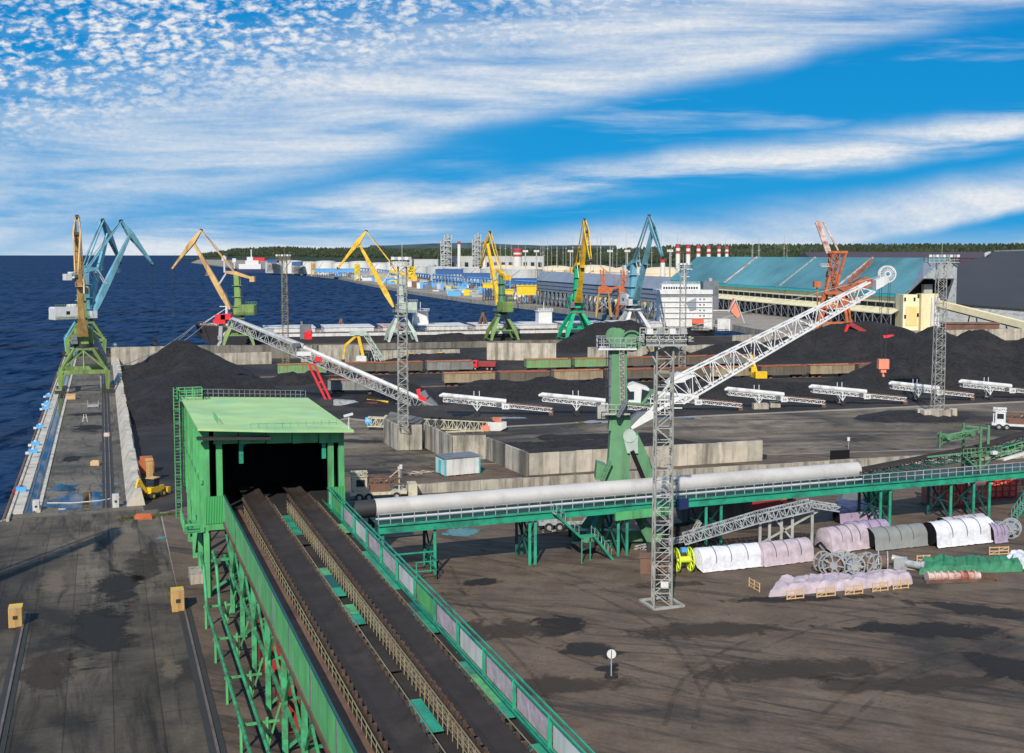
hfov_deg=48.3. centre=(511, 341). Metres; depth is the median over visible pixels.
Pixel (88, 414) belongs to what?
puddle
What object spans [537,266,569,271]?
storage tank
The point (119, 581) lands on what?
damp patch
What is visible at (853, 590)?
pallet frame
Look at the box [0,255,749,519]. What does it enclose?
sea water
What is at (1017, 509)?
steel stairs
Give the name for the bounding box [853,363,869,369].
railway wagon
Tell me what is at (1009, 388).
mobile conveyor
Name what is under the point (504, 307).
quay crane
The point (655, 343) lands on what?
floodlight mast
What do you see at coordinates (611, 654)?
road sign
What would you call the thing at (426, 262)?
industrial building
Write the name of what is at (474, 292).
terminal module
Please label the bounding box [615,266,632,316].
portal crane
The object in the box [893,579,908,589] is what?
pallet frame
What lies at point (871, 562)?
cable reel
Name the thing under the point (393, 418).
mast footing
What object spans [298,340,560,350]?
concrete wall
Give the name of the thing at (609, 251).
floodlight pole
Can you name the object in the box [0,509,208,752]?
apron
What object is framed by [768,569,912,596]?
covered pallets
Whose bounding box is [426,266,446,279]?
storage tank
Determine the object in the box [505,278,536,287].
terminal shed
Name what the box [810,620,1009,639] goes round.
damp patch
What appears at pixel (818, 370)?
railway wagon
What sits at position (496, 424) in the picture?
truss conveyor
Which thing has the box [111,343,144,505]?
pier wall
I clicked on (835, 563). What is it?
cable reel
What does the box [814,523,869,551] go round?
covered pipe roll
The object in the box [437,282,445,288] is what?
terminal module
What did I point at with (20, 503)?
kerb
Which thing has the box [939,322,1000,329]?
shed
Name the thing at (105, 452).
crane rail
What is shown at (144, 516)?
orange barrier
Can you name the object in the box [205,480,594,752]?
belt gallery
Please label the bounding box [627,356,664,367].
railway wagon
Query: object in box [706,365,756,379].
railway wagon
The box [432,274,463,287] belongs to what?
pipe rack
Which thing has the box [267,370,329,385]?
coal pile
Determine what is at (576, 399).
mobile conveyor
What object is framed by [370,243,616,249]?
hills
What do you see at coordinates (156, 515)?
weeds
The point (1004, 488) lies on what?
steel container
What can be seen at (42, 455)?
crane rail
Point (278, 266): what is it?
storage tank
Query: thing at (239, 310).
quay crane
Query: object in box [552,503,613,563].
steel stairs
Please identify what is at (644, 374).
railway wagon
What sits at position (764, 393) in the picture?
mobile conveyor
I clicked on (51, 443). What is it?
crane rail
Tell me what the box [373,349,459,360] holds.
concrete wall
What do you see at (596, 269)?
storage tank
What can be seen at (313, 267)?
loading gantry
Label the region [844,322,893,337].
coal spreader
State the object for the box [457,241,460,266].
striped chimney
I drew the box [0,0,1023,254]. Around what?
sky
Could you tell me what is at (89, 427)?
puddle
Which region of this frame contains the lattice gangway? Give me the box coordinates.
[634,498,840,549]
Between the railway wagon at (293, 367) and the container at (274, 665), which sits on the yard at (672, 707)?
the container at (274, 665)
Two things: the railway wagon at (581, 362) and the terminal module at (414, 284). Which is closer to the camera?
the railway wagon at (581, 362)
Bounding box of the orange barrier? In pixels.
[134,513,153,518]
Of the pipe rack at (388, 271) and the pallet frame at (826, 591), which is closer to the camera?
the pallet frame at (826, 591)
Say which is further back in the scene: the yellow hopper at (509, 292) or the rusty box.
the yellow hopper at (509, 292)
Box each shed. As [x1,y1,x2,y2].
[267,259,279,272]
[292,262,302,273]
[315,268,353,276]
[358,271,392,279]
[435,269,462,282]
[462,273,489,285]
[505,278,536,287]
[536,271,670,320]
[799,252,985,293]
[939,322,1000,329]
[955,250,1023,328]
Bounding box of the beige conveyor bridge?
[936,300,1023,328]
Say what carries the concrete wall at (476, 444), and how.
on the yard at (814, 432)
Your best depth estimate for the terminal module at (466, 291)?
920.42 m
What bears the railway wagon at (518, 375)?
on the rail track at (648, 381)
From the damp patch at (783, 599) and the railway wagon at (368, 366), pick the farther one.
the railway wagon at (368, 366)
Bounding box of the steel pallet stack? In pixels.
[87,400,98,406]
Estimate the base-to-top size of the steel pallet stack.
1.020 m
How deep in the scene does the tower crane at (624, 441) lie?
128.53 m
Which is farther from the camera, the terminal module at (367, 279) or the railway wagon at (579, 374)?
the terminal module at (367, 279)
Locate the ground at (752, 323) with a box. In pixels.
[0,259,1023,586]
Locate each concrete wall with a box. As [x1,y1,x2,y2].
[111,346,164,364]
[197,345,297,357]
[214,352,271,364]
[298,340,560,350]
[301,345,371,361]
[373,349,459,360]
[383,418,421,449]
[393,450,1023,494]
[424,423,451,453]
[452,435,485,458]
[486,437,528,475]
[487,343,555,359]
[529,440,762,474]
[587,344,714,356]
[732,333,796,343]
[944,328,1023,339]
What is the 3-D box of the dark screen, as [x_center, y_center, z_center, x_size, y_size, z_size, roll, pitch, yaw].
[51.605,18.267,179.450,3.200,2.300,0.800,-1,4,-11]
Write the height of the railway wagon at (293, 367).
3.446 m
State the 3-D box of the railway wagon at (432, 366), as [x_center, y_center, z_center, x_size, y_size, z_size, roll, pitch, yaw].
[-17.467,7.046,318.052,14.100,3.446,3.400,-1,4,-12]
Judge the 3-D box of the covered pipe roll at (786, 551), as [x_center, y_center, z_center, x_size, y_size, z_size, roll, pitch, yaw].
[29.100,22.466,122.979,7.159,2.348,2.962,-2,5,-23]
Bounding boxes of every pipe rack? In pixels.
[199,550,280,752]
[377,269,403,277]
[409,272,429,282]
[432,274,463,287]
[467,277,510,288]
[515,280,539,296]
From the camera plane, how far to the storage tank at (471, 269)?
1340.90 m
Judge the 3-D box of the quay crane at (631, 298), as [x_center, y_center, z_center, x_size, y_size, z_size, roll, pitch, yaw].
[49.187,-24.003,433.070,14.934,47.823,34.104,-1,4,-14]
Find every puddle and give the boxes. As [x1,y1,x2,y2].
[42,492,125,511]
[47,484,78,490]
[63,456,80,461]
[68,412,111,415]
[72,425,111,431]
[442,528,479,535]
[501,417,524,418]
[575,420,607,422]
[657,417,702,418]
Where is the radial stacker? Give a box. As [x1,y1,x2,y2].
[213,314,437,405]
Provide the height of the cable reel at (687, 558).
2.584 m
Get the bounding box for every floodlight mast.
[275,254,292,362]
[390,257,413,427]
[637,301,693,610]
[674,254,691,366]
[924,255,959,408]
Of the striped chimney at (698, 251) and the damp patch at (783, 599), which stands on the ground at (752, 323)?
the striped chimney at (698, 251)
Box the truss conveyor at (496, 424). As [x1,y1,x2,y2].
[365,415,506,432]
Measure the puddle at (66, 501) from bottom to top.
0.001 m
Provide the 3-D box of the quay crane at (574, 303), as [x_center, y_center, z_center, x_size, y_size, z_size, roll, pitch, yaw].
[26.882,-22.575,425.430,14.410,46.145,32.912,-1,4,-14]
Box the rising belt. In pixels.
[851,431,1023,480]
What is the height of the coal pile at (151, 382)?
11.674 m
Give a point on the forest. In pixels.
(754, 247)
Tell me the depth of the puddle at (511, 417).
231.42 m
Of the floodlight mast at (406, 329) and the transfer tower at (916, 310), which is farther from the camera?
the transfer tower at (916, 310)
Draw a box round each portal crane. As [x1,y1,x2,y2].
[595,266,621,316]
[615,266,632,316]
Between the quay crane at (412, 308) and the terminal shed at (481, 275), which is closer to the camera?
the quay crane at (412, 308)
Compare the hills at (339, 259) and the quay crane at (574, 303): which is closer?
the quay crane at (574, 303)
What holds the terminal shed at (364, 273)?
on the ground at (752, 323)
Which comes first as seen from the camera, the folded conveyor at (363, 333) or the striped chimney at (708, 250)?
the folded conveyor at (363, 333)
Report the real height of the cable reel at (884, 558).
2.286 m
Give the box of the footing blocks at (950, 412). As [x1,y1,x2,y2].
[915,408,956,416]
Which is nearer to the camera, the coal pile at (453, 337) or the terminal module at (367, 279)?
the coal pile at (453, 337)
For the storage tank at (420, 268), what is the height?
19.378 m
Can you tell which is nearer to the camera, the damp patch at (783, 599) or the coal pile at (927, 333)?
the damp patch at (783, 599)
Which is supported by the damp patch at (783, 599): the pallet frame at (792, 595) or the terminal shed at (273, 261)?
the pallet frame at (792, 595)
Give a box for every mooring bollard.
[12,485,25,492]
[25,448,36,454]
[28,440,39,446]
[33,423,43,428]
[40,405,48,409]
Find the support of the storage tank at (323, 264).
on the ground at (752, 323)
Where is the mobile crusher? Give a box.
[537,514,609,531]
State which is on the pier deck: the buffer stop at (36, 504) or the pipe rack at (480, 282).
the buffer stop at (36, 504)
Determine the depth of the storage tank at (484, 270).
1322.46 m
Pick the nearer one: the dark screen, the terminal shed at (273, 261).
the dark screen
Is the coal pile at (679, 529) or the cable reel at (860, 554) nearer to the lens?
the cable reel at (860, 554)
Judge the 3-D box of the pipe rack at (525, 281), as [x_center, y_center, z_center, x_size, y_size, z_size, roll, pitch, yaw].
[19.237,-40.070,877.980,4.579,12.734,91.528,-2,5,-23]
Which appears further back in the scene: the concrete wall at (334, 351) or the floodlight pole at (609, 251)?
the floodlight pole at (609, 251)
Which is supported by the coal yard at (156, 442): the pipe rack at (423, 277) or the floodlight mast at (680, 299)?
the floodlight mast at (680, 299)
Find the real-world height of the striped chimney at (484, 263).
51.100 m
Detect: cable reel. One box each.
[673,547,694,572]
[813,551,833,573]
[822,552,846,572]
[833,550,850,556]
[841,553,865,574]
[842,551,854,570]
[856,552,874,571]
[860,552,881,572]
[877,550,887,568]
[997,522,1009,536]
[1003,518,1021,538]
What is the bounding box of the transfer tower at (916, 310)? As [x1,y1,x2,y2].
[895,260,954,330]
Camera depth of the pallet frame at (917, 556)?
122.12 m
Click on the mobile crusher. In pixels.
(551, 524)
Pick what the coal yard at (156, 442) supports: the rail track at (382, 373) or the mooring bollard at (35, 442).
the rail track at (382, 373)
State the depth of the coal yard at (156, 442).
246.76 m
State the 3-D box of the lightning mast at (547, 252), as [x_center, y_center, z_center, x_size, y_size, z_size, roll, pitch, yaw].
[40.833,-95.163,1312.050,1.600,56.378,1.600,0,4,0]
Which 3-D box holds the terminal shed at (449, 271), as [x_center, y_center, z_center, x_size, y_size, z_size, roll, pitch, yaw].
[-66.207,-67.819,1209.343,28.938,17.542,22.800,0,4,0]
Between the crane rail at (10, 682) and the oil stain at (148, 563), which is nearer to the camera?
the crane rail at (10, 682)
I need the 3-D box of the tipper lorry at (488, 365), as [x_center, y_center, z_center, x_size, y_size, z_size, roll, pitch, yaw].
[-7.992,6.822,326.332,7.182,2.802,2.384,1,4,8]
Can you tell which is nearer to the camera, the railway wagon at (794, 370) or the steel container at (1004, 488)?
the steel container at (1004, 488)
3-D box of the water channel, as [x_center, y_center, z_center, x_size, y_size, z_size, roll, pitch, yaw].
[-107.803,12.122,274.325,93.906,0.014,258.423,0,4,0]
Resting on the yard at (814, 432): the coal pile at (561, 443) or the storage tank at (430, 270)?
the coal pile at (561, 443)
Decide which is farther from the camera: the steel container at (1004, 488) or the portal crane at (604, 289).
the portal crane at (604, 289)
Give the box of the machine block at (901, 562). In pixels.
[891,554,925,570]
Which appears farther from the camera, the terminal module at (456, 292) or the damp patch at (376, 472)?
the terminal module at (456, 292)
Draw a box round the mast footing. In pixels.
[386,412,423,446]
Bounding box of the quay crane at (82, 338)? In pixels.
[55,215,113,394]
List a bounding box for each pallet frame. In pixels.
[749,577,759,591]
[786,589,803,599]
[816,586,835,597]
[845,584,862,594]
[872,581,888,591]
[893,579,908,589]
[916,554,929,561]
[989,546,1008,554]
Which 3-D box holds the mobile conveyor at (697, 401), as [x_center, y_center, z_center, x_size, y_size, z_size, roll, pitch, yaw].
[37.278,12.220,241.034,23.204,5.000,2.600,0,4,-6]
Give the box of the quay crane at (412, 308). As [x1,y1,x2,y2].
[337,230,420,342]
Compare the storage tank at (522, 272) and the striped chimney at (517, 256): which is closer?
the storage tank at (522, 272)
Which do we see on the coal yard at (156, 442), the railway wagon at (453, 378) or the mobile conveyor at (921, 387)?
the mobile conveyor at (921, 387)
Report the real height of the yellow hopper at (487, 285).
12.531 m
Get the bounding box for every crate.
[66,394,75,399]
[90,460,99,465]
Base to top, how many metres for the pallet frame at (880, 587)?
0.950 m
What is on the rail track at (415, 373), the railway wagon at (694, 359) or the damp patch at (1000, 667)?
the railway wagon at (694, 359)
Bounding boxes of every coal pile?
[121,340,296,425]
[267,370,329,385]
[335,382,435,407]
[384,353,500,368]
[424,333,476,341]
[427,376,679,404]
[503,432,766,459]
[556,320,670,352]
[643,341,783,364]
[658,376,894,402]
[662,522,718,547]
[750,321,927,360]
[825,334,1023,394]
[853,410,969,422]
[916,326,1023,346]
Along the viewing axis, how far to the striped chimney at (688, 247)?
1045.30 m
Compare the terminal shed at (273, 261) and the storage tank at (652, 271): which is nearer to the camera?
the storage tank at (652, 271)
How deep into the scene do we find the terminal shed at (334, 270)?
1647.16 m
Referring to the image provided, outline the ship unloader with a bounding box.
[813,220,872,328]
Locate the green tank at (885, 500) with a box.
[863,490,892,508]
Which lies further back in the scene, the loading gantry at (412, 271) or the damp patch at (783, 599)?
the loading gantry at (412, 271)
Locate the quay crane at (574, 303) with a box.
[554,218,591,339]
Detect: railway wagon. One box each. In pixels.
[275,362,327,374]
[327,379,385,393]
[328,361,378,374]
[375,361,423,374]
[424,360,473,373]
[441,371,494,386]
[497,370,549,380]
[523,358,571,369]
[551,369,602,380]
[572,357,607,368]
[604,367,653,381]
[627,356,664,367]
[658,366,706,380]
[665,355,710,366]
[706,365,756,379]
[711,354,755,365]
[756,364,806,378]
[805,363,854,377]
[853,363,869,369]
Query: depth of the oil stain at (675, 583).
114.69 m
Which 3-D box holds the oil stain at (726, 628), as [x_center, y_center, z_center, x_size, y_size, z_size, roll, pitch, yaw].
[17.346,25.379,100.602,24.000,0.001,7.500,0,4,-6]
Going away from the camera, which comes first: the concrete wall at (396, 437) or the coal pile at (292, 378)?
the concrete wall at (396, 437)
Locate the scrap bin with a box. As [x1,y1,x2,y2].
[138,455,153,473]
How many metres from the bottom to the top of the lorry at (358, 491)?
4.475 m
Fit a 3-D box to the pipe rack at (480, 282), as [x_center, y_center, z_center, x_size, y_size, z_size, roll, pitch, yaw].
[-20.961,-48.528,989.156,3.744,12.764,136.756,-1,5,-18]
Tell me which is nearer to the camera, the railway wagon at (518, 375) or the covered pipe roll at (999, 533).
the covered pipe roll at (999, 533)
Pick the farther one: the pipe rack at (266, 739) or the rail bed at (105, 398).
the rail bed at (105, 398)
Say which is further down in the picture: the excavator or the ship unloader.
the excavator
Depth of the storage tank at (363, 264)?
1781.44 m
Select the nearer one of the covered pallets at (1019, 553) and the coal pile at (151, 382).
the covered pallets at (1019, 553)
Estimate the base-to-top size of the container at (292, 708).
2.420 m
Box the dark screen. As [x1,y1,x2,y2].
[830,450,849,459]
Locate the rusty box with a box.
[639,553,675,574]
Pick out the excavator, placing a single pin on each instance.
(754, 372)
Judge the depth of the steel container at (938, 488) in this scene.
150.03 m
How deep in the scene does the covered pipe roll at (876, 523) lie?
131.15 m
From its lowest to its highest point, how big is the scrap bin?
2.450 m
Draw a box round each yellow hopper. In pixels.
[482,283,493,300]
[505,289,513,301]
[516,285,541,303]
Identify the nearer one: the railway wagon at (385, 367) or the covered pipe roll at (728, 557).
the covered pipe roll at (728, 557)
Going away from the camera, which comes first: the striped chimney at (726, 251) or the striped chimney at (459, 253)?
the striped chimney at (726, 251)
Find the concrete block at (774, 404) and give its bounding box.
[768,401,780,407]
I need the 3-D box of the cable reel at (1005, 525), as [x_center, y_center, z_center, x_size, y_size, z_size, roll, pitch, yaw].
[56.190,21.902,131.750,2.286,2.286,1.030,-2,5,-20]
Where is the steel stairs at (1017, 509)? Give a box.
[1010,492,1023,519]
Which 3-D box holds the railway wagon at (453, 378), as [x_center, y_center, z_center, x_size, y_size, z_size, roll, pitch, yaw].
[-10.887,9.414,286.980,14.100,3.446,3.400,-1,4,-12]
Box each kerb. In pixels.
[6,354,65,521]
[12,348,71,514]
[37,350,78,512]
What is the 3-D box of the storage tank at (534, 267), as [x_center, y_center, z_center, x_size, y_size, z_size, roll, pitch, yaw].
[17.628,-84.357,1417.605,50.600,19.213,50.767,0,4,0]
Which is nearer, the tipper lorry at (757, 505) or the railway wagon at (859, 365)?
the tipper lorry at (757, 505)
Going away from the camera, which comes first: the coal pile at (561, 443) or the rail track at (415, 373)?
the coal pile at (561, 443)
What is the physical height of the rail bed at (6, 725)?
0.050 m
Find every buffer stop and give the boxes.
[8,603,23,627]
[32,499,39,511]
[112,493,118,507]
[170,586,183,611]
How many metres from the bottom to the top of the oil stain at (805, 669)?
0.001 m
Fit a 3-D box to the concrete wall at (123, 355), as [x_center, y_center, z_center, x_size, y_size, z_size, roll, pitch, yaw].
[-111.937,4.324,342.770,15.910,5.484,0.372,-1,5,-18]
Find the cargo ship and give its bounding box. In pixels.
[222,249,264,272]
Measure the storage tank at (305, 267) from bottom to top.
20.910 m
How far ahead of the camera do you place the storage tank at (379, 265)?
1729.74 m
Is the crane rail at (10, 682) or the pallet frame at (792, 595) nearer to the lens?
the crane rail at (10, 682)
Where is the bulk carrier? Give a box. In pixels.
[196,265,744,344]
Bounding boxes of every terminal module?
[362,277,372,280]
[379,274,388,279]
[405,280,411,286]
[412,280,419,287]
[424,283,431,288]
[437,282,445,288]
[447,289,460,295]
[460,285,466,292]
[463,288,469,294]
[469,290,477,294]
[472,293,484,296]
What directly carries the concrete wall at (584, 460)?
on the yard at (672, 707)
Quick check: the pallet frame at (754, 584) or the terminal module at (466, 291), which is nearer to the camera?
the pallet frame at (754, 584)
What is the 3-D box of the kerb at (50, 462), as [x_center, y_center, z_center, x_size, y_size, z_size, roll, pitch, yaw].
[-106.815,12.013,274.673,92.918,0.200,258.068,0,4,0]
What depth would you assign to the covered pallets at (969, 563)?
119.11 m
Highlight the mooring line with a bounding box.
[118,326,192,366]
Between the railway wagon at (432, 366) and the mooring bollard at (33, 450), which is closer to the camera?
the mooring bollard at (33, 450)
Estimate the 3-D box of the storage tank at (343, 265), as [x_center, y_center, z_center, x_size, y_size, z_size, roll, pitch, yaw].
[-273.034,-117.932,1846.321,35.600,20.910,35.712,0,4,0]
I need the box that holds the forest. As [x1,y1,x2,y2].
[202,243,1023,263]
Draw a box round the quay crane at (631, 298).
[618,214,663,328]
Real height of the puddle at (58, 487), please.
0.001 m
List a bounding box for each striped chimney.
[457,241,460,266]
[483,241,485,266]
[513,248,521,266]
[660,258,664,276]
[675,244,679,273]
[686,244,690,262]
[696,245,700,257]
[707,245,710,256]
[717,246,720,256]
[725,246,728,256]
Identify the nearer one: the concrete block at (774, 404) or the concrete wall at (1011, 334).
the concrete block at (774, 404)
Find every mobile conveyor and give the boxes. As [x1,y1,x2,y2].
[439,391,552,415]
[538,390,651,415]
[648,390,742,410]
[724,385,825,407]
[808,382,907,405]
[888,381,974,401]
[958,377,1023,399]
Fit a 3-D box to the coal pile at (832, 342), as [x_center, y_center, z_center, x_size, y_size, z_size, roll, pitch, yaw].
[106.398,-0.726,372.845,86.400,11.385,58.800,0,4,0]
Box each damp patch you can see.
[60,605,137,669]
[93,569,143,605]
[344,439,383,442]
[357,470,390,473]
[464,578,496,585]
[533,615,585,635]
[558,642,622,658]
[595,665,618,671]
[721,593,895,602]
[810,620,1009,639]
[901,600,1023,618]
[963,652,1023,679]
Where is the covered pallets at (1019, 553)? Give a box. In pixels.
[1006,549,1023,568]
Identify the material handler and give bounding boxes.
[341,335,369,361]
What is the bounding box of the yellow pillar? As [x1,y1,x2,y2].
[145,458,152,477]
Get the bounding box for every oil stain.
[19,652,74,689]
[126,550,158,579]
[446,619,565,640]
[493,676,627,692]
[625,622,782,638]
[639,581,702,585]
[695,658,875,682]
[821,674,992,693]
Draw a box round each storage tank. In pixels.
[265,261,280,272]
[283,260,302,273]
[301,262,314,273]
[315,261,335,274]
[332,262,348,272]
[349,261,367,270]
[368,262,385,270]
[386,261,408,276]
[407,265,435,277]
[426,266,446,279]
[442,267,462,281]
[461,267,489,282]
[480,268,508,282]
[494,265,512,267]
[500,268,542,282]
[511,266,539,268]
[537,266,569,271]
[563,265,613,273]
[604,267,640,274]
[637,267,675,276]
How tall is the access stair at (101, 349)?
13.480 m
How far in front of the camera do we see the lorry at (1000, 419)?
214.90 m
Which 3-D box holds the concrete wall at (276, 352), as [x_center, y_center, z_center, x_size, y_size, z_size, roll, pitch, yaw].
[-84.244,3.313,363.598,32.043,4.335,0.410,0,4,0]
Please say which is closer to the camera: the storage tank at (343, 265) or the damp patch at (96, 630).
the damp patch at (96, 630)
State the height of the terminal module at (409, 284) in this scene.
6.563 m
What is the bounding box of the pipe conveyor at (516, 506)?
[345,462,1023,578]
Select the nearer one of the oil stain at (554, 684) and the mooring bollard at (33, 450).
the oil stain at (554, 684)
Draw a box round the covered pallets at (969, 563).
[918,554,1023,574]
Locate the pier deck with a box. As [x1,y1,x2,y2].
[10,347,142,518]
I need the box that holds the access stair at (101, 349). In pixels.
[93,333,107,386]
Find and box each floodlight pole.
[534,250,538,277]
[607,250,612,272]
[667,250,672,276]
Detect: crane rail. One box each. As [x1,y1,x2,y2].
[0,612,26,738]
[25,358,70,512]
[33,351,75,512]
[103,373,106,507]
[106,392,111,506]
[184,604,219,752]
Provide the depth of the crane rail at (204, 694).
87.15 m
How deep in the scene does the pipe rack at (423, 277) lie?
1236.68 m
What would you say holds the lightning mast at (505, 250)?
on the ground at (752, 323)
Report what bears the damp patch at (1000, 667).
on the yard at (672, 707)
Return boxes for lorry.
[349,466,416,500]
[473,360,496,370]
[749,498,795,518]
[992,407,1023,429]
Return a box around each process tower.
[440,239,447,265]
[444,234,451,266]
[472,238,477,266]
[475,233,480,266]
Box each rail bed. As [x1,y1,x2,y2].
[0,613,30,752]
[102,357,114,507]
[179,597,226,752]
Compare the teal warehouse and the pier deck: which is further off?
the teal warehouse
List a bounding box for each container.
[257,620,280,672]
[275,669,314,732]
[921,485,941,505]
[941,483,964,506]
[962,482,987,502]
[983,479,1017,497]
[1017,478,1023,484]
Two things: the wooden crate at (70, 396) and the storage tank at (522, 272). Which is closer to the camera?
the wooden crate at (70, 396)
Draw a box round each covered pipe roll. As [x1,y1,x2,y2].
[691,542,762,572]
[757,537,813,566]
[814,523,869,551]
[831,506,878,523]
[843,519,889,527]
[867,523,927,550]
[923,516,994,547]
[935,513,984,520]
[989,521,1007,543]
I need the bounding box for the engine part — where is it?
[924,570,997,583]
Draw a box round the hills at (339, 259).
[183,250,889,267]
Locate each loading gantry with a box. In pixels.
[311,263,314,275]
[354,264,359,280]
[407,266,414,281]
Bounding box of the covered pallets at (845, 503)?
[829,499,872,518]
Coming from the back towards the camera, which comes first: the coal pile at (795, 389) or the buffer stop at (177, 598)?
the coal pile at (795, 389)
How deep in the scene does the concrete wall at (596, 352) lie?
366.66 m
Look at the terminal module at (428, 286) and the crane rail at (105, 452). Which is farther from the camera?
the terminal module at (428, 286)
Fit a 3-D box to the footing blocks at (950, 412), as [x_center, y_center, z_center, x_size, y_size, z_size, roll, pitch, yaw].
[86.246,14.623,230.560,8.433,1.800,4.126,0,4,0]
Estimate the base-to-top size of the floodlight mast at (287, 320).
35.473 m
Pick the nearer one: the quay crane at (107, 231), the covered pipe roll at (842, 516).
the covered pipe roll at (842, 516)
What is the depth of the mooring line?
338.35 m
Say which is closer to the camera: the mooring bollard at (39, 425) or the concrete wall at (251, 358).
the mooring bollard at (39, 425)
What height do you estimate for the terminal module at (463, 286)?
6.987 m
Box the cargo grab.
[478,312,487,323]
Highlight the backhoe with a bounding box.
[135,476,170,499]
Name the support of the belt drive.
on the pipe conveyor at (516, 506)
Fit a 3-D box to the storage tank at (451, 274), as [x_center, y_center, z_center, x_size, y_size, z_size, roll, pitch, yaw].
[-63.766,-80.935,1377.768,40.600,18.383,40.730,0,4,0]
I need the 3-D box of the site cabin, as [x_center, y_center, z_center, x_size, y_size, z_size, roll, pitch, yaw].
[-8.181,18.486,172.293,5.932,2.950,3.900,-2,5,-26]
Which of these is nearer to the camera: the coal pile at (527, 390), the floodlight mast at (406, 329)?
the floodlight mast at (406, 329)
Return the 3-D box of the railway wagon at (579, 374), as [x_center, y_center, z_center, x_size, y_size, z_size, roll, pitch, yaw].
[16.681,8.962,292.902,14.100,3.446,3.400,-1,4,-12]
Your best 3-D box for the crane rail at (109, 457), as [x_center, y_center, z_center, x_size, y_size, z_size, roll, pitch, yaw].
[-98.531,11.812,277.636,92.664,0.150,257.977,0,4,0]
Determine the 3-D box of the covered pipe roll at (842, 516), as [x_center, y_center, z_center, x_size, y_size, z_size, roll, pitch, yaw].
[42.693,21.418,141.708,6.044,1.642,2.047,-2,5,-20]
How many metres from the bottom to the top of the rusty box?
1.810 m
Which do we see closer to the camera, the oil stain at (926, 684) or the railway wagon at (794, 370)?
the oil stain at (926, 684)
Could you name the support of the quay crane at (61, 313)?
on the pier deck
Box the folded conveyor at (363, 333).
[350,331,384,360]
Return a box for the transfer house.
[173,386,353,597]
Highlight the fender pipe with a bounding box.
[2,358,63,520]
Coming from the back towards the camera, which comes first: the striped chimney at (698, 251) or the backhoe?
the striped chimney at (698, 251)
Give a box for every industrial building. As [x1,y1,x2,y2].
[409,259,438,265]
[441,256,543,266]
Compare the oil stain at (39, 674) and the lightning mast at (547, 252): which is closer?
the oil stain at (39, 674)
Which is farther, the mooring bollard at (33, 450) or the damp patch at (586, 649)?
the mooring bollard at (33, 450)
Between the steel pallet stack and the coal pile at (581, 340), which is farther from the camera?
the coal pile at (581, 340)
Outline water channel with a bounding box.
[23,350,76,513]
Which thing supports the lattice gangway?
on the yard at (672, 707)
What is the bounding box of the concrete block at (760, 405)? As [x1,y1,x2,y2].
[752,403,768,408]
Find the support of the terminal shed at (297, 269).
on the ground at (752, 323)
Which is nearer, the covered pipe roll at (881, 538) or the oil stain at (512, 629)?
the oil stain at (512, 629)
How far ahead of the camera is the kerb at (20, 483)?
176.79 m
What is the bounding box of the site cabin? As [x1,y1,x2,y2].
[435,451,480,476]
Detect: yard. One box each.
[121,336,1023,511]
[162,447,1023,752]
[166,402,1023,511]
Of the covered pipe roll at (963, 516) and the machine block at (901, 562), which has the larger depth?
the covered pipe roll at (963, 516)
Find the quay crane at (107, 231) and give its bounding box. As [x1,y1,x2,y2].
[62,218,121,354]
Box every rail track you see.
[261,371,463,377]
[262,363,852,376]
[322,376,834,389]
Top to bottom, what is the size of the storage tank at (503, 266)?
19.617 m
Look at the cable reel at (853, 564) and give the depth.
116.54 m
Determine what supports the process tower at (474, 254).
on the ground at (752, 323)
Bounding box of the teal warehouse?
[670,256,957,326]
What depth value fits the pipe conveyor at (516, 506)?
126.69 m
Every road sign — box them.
[605,649,617,679]
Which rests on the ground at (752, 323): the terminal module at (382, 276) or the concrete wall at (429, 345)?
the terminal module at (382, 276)
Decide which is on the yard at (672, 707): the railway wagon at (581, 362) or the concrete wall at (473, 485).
the concrete wall at (473, 485)
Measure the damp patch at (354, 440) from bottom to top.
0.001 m
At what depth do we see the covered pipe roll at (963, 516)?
135.13 m
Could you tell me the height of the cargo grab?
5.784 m
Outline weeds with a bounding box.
[114,511,182,520]
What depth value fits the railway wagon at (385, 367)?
313.58 m
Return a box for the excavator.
[747,355,766,378]
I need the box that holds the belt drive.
[927,423,1011,472]
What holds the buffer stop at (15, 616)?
on the apron
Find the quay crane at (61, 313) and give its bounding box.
[48,219,158,357]
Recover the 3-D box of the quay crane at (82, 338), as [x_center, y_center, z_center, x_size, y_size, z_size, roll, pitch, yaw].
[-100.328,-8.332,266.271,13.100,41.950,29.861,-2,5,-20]
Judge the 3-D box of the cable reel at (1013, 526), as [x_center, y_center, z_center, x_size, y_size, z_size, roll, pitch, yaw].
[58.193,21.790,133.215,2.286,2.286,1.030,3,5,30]
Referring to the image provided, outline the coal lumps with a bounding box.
[345,402,1015,707]
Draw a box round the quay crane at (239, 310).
[170,229,256,344]
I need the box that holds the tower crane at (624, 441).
[568,266,895,551]
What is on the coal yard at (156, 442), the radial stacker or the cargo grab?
the radial stacker
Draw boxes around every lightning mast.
[505,234,505,267]
[547,234,547,270]
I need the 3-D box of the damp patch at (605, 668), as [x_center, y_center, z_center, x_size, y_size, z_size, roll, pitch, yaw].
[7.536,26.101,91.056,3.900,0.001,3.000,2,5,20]
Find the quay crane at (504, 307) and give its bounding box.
[479,231,519,340]
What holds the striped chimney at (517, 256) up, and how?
on the ground at (752, 323)

